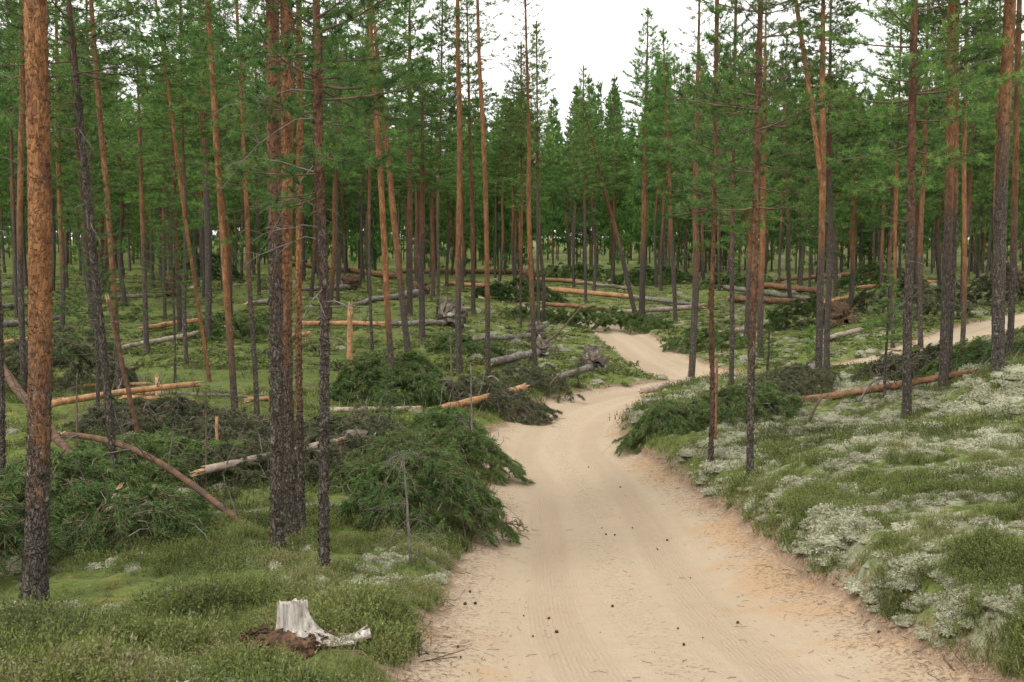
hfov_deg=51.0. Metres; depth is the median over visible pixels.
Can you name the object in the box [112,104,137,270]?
pine tree
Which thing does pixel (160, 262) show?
pine tree
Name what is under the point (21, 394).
fallen pine
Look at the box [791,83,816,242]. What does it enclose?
pine tree
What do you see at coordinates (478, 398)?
fallen pine
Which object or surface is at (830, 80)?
pine tree
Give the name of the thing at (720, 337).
windthrown pine
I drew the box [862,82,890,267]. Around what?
pine tree
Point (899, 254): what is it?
pine tree
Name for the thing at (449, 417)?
windthrown pine
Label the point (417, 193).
pine tree
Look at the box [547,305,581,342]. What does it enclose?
bent pine branch
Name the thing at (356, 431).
root plate
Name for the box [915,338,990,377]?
windthrown pine
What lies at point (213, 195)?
pine tree
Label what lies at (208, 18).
pine tree
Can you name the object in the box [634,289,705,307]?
fallen pine
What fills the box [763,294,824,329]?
windthrown pine
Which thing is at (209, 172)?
pine tree
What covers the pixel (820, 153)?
pine tree
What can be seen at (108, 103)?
pine tree
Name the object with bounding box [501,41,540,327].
pine tree
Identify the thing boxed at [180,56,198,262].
pine tree
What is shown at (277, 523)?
pine tree
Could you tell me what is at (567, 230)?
pine tree
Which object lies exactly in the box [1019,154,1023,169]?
pine tree
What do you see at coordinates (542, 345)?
fallen pine
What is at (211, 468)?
fallen pine
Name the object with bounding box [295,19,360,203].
pine tree
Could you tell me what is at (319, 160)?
pine tree
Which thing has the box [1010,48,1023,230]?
pine tree
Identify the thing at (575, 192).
pine tree
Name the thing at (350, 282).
fallen pine
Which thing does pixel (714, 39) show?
pine tree
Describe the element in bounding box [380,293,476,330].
fallen pine
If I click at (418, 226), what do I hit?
pine tree
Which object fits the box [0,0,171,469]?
pine tree
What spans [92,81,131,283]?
pine tree
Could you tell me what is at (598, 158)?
pine tree
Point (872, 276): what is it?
windthrown pine
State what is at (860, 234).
pine tree
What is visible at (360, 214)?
pine tree
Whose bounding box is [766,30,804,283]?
pine tree
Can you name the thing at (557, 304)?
fallen pine
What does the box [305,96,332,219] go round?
pine tree
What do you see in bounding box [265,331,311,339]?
fallen pine
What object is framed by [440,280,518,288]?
fallen pine
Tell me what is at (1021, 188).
pine tree
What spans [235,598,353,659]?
tree stump
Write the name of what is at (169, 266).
pine tree
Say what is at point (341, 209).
pine tree
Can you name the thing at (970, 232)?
pine tree
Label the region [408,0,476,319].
pine tree
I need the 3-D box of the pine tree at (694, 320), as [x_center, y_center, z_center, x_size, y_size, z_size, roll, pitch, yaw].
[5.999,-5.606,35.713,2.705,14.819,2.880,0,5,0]
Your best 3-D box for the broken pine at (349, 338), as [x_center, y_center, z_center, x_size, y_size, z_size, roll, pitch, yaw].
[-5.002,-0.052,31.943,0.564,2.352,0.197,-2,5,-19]
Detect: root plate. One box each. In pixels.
[342,426,387,455]
[522,266,540,281]
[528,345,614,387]
[823,298,860,325]
[1006,262,1023,290]
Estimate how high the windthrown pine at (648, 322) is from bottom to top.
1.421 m
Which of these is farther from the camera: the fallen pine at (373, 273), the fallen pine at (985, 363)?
the fallen pine at (373, 273)
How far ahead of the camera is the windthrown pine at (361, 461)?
16.40 m
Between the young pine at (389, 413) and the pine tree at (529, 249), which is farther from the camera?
the pine tree at (529, 249)
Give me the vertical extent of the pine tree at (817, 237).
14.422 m
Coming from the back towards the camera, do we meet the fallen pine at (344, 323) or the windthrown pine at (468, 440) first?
the fallen pine at (344, 323)
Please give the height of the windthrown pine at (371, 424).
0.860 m
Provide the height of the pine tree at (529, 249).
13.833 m
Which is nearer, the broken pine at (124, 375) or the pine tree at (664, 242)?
the broken pine at (124, 375)
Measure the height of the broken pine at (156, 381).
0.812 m
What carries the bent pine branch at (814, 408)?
on the ground
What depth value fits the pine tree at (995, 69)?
30.74 m
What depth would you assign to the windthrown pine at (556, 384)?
31.99 m
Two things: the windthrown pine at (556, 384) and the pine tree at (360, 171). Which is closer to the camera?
the windthrown pine at (556, 384)
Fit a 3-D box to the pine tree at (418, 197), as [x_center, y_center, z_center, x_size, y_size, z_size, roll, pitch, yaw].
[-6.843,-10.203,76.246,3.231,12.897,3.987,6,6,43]
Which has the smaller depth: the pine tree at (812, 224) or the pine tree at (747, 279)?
the pine tree at (747, 279)
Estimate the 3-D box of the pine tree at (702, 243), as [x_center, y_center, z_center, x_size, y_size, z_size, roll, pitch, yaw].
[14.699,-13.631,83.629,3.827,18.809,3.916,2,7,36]
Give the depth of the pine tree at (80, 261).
85.84 m
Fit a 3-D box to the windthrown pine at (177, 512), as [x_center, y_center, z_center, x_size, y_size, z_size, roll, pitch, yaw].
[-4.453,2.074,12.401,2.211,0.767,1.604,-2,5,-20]
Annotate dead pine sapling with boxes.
[368,449,443,569]
[439,330,464,381]
[453,363,479,429]
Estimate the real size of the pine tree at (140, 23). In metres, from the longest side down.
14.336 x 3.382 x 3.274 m
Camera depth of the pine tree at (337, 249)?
51.83 m
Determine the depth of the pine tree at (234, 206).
92.48 m
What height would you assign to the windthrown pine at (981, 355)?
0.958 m
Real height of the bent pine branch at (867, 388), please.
0.856 m
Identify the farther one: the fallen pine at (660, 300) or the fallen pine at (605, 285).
the fallen pine at (605, 285)
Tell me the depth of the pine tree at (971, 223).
77.34 m
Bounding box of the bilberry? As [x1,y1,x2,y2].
[0,274,1023,681]
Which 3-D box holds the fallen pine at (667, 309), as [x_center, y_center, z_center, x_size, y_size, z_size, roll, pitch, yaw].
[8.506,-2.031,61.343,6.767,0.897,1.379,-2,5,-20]
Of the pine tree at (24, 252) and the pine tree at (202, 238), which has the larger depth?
the pine tree at (24, 252)
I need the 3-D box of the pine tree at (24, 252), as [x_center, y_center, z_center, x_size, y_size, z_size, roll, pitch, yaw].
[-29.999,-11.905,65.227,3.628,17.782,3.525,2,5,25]
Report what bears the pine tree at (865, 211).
on the ground
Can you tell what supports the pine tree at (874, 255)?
on the ground
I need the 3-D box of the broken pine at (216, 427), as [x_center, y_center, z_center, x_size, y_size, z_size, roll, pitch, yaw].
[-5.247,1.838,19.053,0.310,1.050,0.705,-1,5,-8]
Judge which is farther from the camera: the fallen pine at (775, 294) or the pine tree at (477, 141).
the pine tree at (477, 141)
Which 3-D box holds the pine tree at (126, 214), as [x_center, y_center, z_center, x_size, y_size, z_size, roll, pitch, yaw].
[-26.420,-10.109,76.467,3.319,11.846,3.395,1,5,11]
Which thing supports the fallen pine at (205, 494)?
on the ground
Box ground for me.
[0,239,1023,681]
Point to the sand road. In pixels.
(552, 506)
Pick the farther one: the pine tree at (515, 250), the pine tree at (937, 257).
the pine tree at (515, 250)
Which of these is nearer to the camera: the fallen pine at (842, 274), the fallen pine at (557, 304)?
the fallen pine at (557, 304)
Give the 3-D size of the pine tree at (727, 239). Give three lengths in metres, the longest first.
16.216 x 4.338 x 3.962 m
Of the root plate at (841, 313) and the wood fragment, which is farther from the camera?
the root plate at (841, 313)
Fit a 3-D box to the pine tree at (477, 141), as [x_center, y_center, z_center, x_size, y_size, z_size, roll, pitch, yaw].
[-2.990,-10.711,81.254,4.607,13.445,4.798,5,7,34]
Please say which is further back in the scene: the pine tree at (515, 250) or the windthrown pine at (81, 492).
the pine tree at (515, 250)
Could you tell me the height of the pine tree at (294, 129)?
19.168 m
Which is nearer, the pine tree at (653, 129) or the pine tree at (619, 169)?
the pine tree at (653, 129)
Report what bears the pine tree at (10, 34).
on the ground
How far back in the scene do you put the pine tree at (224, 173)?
62.48 m
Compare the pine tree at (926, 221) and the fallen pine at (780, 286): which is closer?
the fallen pine at (780, 286)
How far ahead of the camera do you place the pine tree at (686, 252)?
98.25 m
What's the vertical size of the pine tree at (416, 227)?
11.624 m
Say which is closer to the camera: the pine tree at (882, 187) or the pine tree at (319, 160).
the pine tree at (319, 160)
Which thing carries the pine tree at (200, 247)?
on the ground
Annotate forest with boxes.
[0,43,1023,274]
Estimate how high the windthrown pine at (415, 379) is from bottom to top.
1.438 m
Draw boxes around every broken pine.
[53,373,94,445]
[101,293,143,438]
[154,373,162,395]
[174,373,234,486]
[207,415,221,439]
[335,301,353,371]
[714,358,717,439]
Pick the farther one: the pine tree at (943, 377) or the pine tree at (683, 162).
the pine tree at (683, 162)
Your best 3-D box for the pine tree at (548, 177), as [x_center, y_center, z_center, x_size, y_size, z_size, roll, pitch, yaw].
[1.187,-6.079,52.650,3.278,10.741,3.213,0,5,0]
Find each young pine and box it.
[52,132,153,407]
[137,185,203,382]
[373,361,404,421]
[571,361,587,387]
[755,319,781,380]
[855,268,918,398]
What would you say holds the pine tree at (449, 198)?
on the ground
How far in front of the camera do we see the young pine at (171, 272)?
27.49 m
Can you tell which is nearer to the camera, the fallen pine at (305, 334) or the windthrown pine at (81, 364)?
the windthrown pine at (81, 364)
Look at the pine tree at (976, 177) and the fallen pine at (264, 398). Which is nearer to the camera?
the fallen pine at (264, 398)
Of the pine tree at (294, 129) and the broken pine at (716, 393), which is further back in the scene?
the pine tree at (294, 129)
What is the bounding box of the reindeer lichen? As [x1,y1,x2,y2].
[0,273,1023,681]
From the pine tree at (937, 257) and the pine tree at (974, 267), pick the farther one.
the pine tree at (974, 267)
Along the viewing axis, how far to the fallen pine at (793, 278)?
84.69 m
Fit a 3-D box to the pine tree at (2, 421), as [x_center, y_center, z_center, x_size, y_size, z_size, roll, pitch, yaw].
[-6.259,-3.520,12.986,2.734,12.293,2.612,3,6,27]
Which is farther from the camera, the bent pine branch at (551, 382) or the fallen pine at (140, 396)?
the bent pine branch at (551, 382)
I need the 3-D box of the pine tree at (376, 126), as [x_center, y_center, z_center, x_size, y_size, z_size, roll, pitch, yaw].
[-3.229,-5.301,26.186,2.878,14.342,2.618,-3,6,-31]
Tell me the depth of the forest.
109.58 m
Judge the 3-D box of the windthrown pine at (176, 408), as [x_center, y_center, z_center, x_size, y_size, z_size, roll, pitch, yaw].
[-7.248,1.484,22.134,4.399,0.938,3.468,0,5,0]
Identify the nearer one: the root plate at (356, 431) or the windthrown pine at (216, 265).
the root plate at (356, 431)
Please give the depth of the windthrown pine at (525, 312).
53.58 m
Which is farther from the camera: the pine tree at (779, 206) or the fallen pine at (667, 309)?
the pine tree at (779, 206)
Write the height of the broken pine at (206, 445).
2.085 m
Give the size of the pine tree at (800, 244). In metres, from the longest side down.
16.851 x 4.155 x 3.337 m
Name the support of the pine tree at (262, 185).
on the ground
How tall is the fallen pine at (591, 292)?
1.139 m
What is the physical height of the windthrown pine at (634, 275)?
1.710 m
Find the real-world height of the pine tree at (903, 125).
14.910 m
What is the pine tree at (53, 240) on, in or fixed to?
on the ground
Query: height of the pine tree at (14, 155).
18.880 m
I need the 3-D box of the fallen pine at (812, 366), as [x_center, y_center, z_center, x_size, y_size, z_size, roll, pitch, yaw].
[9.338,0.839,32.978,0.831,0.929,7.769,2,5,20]
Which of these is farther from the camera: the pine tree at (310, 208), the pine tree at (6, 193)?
the pine tree at (310, 208)
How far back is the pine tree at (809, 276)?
73.02 m
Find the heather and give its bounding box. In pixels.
[0,272,1023,681]
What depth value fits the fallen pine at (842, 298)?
64.04 m
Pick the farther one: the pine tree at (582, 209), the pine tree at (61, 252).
the pine tree at (582, 209)
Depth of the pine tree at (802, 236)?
48.61 m
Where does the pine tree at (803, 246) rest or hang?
on the ground
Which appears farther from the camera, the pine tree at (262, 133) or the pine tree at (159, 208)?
the pine tree at (262, 133)
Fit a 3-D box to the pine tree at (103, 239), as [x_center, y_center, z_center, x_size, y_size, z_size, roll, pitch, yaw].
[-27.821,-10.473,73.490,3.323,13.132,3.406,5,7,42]
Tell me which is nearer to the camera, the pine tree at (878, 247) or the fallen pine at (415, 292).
the fallen pine at (415, 292)
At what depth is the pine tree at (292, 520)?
12.23 m
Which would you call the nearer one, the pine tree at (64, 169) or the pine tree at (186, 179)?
the pine tree at (64, 169)
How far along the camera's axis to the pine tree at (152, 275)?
63.79 m
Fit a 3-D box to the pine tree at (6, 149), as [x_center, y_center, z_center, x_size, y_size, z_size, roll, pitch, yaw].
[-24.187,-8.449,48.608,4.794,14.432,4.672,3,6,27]
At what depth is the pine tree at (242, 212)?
79.98 m
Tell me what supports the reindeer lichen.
on the ground
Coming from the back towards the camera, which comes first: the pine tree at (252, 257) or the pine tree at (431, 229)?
the pine tree at (252, 257)
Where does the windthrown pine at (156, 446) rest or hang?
on the ground
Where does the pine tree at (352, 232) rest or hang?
on the ground
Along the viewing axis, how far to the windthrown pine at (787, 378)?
25.31 m
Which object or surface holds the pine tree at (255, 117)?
on the ground
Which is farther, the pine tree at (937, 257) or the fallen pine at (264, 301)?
the pine tree at (937, 257)
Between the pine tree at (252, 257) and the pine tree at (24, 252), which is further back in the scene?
the pine tree at (252, 257)
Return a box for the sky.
[0,0,1023,238]
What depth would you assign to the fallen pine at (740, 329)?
50.01 m
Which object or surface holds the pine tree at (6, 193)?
on the ground
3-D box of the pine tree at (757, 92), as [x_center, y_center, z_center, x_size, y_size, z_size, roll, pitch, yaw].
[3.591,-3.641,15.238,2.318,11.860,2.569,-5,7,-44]
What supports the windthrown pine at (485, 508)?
on the ground
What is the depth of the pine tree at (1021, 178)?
65.32 m
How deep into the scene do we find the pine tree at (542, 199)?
74.47 m
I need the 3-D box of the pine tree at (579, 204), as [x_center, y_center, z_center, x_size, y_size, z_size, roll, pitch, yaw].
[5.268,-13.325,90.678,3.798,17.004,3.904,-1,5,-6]
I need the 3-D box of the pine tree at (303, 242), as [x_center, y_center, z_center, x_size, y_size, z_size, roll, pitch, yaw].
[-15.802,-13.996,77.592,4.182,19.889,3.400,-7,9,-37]
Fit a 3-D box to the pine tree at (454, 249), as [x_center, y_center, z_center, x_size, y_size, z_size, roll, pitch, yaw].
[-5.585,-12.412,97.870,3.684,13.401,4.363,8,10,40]
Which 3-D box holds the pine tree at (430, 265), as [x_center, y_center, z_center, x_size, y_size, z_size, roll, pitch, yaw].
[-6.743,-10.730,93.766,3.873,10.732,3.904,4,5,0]
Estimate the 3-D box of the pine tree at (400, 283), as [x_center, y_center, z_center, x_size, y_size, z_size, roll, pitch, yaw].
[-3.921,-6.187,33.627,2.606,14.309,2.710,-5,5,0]
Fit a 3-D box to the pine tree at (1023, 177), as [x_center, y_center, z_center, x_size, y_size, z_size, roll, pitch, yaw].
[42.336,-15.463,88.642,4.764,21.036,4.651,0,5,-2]
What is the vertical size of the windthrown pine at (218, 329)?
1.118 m
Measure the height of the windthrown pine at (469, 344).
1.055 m
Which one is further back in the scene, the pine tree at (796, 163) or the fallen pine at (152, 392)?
the pine tree at (796, 163)
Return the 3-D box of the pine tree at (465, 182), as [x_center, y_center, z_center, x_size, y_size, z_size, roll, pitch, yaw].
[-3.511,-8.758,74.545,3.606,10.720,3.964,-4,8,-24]
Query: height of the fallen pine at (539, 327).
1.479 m
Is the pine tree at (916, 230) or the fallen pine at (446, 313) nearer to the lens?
the fallen pine at (446, 313)
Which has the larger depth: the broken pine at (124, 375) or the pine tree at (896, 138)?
the pine tree at (896, 138)
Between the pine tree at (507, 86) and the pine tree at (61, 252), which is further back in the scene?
the pine tree at (507, 86)
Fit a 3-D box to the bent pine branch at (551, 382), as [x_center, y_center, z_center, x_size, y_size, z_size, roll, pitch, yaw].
[1.236,1.262,31.592,0.792,0.673,0.368,0,5,0]
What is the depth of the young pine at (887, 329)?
22.26 m
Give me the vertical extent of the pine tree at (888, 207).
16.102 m
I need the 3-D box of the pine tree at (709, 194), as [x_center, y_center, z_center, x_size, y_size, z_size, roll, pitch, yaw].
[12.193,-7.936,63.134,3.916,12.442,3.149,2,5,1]
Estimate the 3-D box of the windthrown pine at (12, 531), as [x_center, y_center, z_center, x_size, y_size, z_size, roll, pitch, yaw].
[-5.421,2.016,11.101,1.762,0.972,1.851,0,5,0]
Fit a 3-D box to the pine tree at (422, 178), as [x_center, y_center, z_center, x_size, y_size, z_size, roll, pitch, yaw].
[-3.594,-5.120,39.392,4.290,10.724,3.478,0,5,1]
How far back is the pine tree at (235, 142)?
46.52 m
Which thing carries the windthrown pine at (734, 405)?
on the ground
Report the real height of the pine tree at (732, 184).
9.842 m
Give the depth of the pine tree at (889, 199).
45.90 m
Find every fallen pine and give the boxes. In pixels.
[2,293,56,308]
[3,311,59,327]
[3,334,27,344]
[4,363,71,454]
[51,361,202,407]
[51,407,249,526]
[52,374,154,399]
[81,373,150,387]
[100,467,127,520]
[102,269,175,298]
[118,374,195,400]
[121,326,234,348]
[138,307,204,331]
[162,380,251,397]
[190,423,347,476]
[242,294,292,304]
[243,394,268,402]
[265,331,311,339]
[292,262,396,278]
[295,310,393,325]
[302,272,361,290]
[329,389,422,412]
[353,278,429,305]
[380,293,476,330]
[395,269,523,273]
[426,372,529,411]
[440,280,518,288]
[472,316,550,340]
[484,334,553,365]
[536,277,582,282]
[540,298,610,310]
[545,285,636,299]
[576,278,626,289]
[617,300,707,313]
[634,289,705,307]
[638,370,693,395]
[688,323,772,337]
[720,278,825,293]
[722,285,809,301]
[726,292,794,304]
[773,272,839,281]
[795,355,831,371]
[801,358,984,401]
[823,327,864,340]
[824,291,855,304]
[838,269,904,277]
[856,280,935,288]
[964,346,1022,381]
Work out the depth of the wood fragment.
7.39 m
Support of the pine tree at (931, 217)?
on the ground
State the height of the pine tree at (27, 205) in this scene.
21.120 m
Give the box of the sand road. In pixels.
[403,295,1023,681]
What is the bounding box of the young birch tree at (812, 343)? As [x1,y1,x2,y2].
[800,324,815,358]
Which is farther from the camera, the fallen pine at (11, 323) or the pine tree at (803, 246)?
the pine tree at (803, 246)
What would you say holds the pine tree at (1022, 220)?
on the ground
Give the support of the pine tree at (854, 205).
on the ground
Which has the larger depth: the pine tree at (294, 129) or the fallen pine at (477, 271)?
the fallen pine at (477, 271)
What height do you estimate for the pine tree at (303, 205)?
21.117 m
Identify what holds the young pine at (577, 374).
on the ground
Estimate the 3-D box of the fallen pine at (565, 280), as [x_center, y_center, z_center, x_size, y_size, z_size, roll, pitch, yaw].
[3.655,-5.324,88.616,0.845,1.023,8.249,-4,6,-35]
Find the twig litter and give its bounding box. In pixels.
[0,385,1023,681]
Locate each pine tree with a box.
[0,0,25,496]
[0,0,88,391]
[0,0,102,331]
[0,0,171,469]
[0,1,55,317]
[0,19,27,286]
[0,50,26,294]
[0,51,26,212]
[0,54,25,235]
[0,164,15,272]
[0,187,9,222]
[1,18,26,228]
[14,157,55,217]
[15,52,76,290]
[18,0,53,603]
[49,0,132,242]
[49,34,128,341]
[50,46,134,311]
[50,53,133,283]
[53,0,136,399]
[54,29,75,252]
[55,33,77,288]
[61,45,135,289]
[63,77,81,275]
[72,76,167,305]
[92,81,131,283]
[93,0,223,381]
[94,108,127,280]
[106,27,180,353]
[110,83,136,275]
[111,118,157,231]
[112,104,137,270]
[113,84,178,287]
[116,0,239,364]
[122,0,456,568]
[124,50,217,331]
[124,56,196,318]
[124,103,191,285]
[124,148,149,272]
[128,122,179,282]
[138,137,189,238]
[139,0,238,411]
[147,93,172,271]
[157,0,241,338]
[168,23,247,302]
[168,38,229,297]
[170,77,214,286]
[178,0,266,313]
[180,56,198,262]
[180,147,213,278]
[186,0,280,416]
[188,11,229,256]
[198,193,230,217]
[199,0,413,529]
[215,41,244,266]
[216,30,252,290]
[225,10,260,276]
[225,61,266,274]
[230,1,280,294]
[239,0,305,247]
[248,0,322,550]
[250,0,300,538]
[254,58,280,168]
[258,1,310,188]
[280,25,313,279]
[292,43,306,247]
[292,48,313,275]
[293,23,348,296]
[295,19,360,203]
[296,33,373,320]
[305,43,332,278]
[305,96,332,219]
[308,0,364,307]
[322,0,436,403]
[323,0,402,351]
[326,56,357,274]
[326,57,366,283]
[338,29,386,286]
[338,56,356,272]
[340,1,420,352]
[342,70,398,291]
[344,67,377,271]
[347,40,376,279]
[353,88,396,270]
[361,52,470,341]
[362,0,454,315]
[376,132,429,283]
[377,95,414,242]
[393,114,466,298]
[395,118,438,278]
[396,166,435,242]
[397,116,436,280]
[406,102,424,258]
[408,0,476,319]
[425,98,468,286]
[425,166,454,277]
[433,0,495,373]
[434,0,509,375]
[436,131,468,275]
[436,138,482,289]
[438,0,503,314]
[444,104,482,275]
[462,110,501,282]
[474,115,508,277]
[478,84,523,281]
[481,92,508,274]
[488,94,534,277]
[488,146,541,276]
[499,0,552,369]
[499,90,526,277]
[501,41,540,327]
[504,107,568,319]
[505,144,549,279]
[511,20,567,322]
[544,155,576,275]
[552,96,597,287]
[554,83,593,254]
[556,76,623,290]
[562,65,606,301]
[567,93,597,262]
[567,98,638,325]
[597,123,641,283]
[600,74,629,273]
[608,6,684,315]
[631,27,702,321]
[635,55,680,287]
[638,95,680,290]
[640,63,682,278]
[652,73,682,271]
[654,0,837,473]
[654,1,727,376]
[654,62,698,269]
[657,97,728,327]
[658,0,771,461]
[660,56,687,265]
[678,84,699,273]
[680,44,722,280]
[684,82,711,277]
[688,3,779,385]
[688,103,739,308]
[700,46,738,290]
[703,47,742,283]
[716,26,783,272]
[716,37,795,338]
[716,40,742,272]
[735,0,799,357]
[739,27,761,220]
[747,0,866,372]
[751,39,785,275]
[760,48,811,298]
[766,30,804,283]
[770,0,888,374]
[772,60,813,284]
[775,106,793,273]
[779,56,834,292]
[783,67,855,276]
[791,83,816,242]
[792,64,836,286]
[795,105,860,276]
[795,114,818,282]
[800,112,816,274]
[805,0,1023,418]
[808,103,889,308]
[813,57,865,296]
[832,60,853,254]
[833,107,887,298]
[851,74,880,267]
[851,74,934,328]
[858,95,889,272]
[859,84,904,308]
[859,122,896,282]
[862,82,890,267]
[868,93,903,237]
[869,0,932,348]
[879,0,978,349]
[884,0,1023,390]
[884,96,959,308]
[887,117,944,243]
[889,157,905,289]
[890,73,944,281]
[903,126,943,291]
[904,0,1018,379]
[904,0,1023,345]
[915,73,980,292]
[916,80,993,275]
[923,87,931,237]
[924,83,942,273]
[927,32,1021,311]
[930,71,985,246]
[933,81,945,266]
[956,0,1023,372]
[958,31,1010,278]
[958,41,990,276]
[959,1,1023,314]
[960,0,1023,357]
[966,75,985,273]
[971,30,1019,291]
[972,71,1023,245]
[973,109,1022,278]
[983,22,1023,286]
[1008,36,1023,270]
[1009,47,1023,270]
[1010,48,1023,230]
[1019,107,1023,195]
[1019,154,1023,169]
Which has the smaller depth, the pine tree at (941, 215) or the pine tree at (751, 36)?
the pine tree at (751, 36)
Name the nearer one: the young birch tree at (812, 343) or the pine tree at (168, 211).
the young birch tree at (812, 343)
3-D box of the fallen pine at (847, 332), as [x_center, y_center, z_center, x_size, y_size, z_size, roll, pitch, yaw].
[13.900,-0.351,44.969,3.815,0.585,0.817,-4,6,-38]
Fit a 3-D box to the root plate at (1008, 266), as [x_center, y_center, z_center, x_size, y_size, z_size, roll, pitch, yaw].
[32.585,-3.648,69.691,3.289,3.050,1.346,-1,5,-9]
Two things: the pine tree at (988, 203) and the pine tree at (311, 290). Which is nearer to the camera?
the pine tree at (311, 290)
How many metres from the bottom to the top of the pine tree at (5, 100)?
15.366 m
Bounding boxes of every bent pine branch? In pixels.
[544,373,567,394]
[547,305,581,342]
[800,387,839,420]
[858,368,891,402]
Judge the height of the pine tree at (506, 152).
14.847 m
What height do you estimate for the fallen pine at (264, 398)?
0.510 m
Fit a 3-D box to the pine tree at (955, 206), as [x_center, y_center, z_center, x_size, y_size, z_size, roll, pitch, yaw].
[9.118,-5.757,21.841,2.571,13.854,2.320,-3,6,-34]
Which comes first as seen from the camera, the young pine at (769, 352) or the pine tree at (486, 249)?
the young pine at (769, 352)
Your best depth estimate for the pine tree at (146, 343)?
34.16 m
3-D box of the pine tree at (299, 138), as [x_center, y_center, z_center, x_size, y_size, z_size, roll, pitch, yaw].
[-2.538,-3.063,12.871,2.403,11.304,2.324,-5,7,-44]
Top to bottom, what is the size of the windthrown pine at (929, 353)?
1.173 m
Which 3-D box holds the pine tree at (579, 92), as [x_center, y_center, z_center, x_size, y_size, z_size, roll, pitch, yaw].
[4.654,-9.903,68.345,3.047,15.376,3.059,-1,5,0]
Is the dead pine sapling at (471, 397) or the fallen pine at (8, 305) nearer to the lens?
the dead pine sapling at (471, 397)
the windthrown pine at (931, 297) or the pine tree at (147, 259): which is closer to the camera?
the windthrown pine at (931, 297)
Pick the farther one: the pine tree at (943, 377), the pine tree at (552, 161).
the pine tree at (552, 161)
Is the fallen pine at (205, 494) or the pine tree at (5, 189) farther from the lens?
the pine tree at (5, 189)
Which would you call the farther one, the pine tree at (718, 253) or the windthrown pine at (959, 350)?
the pine tree at (718, 253)
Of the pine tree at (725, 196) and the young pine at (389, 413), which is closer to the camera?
the young pine at (389, 413)
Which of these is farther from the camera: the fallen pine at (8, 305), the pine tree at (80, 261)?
the pine tree at (80, 261)
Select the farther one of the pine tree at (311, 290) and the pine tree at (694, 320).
the pine tree at (311, 290)
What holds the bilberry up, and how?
on the ground
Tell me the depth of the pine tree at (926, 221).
91.42 m
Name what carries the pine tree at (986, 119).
on the ground
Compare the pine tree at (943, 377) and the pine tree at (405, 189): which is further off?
the pine tree at (405, 189)
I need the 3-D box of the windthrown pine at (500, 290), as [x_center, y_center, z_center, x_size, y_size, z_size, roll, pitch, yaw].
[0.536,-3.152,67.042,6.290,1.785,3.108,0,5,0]
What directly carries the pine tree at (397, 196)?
on the ground
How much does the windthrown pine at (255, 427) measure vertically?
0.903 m
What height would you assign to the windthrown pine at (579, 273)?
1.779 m
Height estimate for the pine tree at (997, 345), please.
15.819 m
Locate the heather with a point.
(80, 646)
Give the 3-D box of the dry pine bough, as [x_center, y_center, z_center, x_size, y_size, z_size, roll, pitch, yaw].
[-0.123,2.733,15.107,1.386,0.890,1.475,-3,6,-33]
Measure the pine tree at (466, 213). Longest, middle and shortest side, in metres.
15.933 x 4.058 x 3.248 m
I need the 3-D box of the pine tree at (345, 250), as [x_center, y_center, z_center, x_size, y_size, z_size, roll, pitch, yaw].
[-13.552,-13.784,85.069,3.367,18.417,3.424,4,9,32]
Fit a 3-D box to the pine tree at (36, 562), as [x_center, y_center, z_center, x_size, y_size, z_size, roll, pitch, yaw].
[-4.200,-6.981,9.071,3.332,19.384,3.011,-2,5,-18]
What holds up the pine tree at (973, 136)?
on the ground
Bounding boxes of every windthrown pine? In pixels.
[0,445,154,539]
[0,497,67,581]
[3,323,140,393]
[48,486,222,561]
[52,481,211,537]
[58,423,269,487]
[63,393,263,439]
[148,431,351,488]
[160,411,367,443]
[170,252,243,278]
[181,312,295,342]
[229,431,389,485]
[303,402,421,446]
[328,427,483,503]
[329,347,463,407]
[329,437,522,558]
[400,404,489,444]
[414,424,535,485]
[426,330,513,357]
[426,374,565,426]
[475,277,569,302]
[486,361,586,402]
[498,302,571,321]
[534,261,615,280]
[540,305,674,333]
[599,397,725,456]
[607,264,700,285]
[659,324,748,353]
[677,379,812,431]
[699,272,777,289]
[724,355,844,403]
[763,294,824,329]
[838,261,904,288]
[841,341,953,382]
[846,275,977,312]
[875,284,974,324]
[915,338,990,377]
[952,337,1023,369]
[955,268,1023,305]
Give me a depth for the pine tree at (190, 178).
40.21 m
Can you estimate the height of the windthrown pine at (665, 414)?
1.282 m
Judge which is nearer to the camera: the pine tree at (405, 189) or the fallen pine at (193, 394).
the fallen pine at (193, 394)
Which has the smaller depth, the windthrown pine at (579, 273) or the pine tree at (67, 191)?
the pine tree at (67, 191)
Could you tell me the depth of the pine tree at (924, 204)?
75.90 m
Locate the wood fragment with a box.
[339,625,371,645]
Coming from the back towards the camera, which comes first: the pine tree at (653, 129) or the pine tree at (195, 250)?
the pine tree at (195, 250)
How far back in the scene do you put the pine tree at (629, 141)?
59.49 m
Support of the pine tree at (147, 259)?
on the ground
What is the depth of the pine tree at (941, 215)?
94.10 m
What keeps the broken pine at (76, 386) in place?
on the ground
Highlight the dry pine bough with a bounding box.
[466,516,539,539]
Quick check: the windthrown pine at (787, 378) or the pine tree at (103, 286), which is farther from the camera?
the pine tree at (103, 286)
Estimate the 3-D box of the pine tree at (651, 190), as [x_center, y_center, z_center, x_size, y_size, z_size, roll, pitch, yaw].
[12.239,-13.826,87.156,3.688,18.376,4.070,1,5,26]
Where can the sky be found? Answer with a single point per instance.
(601, 36)
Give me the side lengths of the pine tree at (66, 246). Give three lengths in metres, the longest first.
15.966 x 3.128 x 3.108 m
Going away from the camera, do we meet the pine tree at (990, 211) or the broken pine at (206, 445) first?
the broken pine at (206, 445)
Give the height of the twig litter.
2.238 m

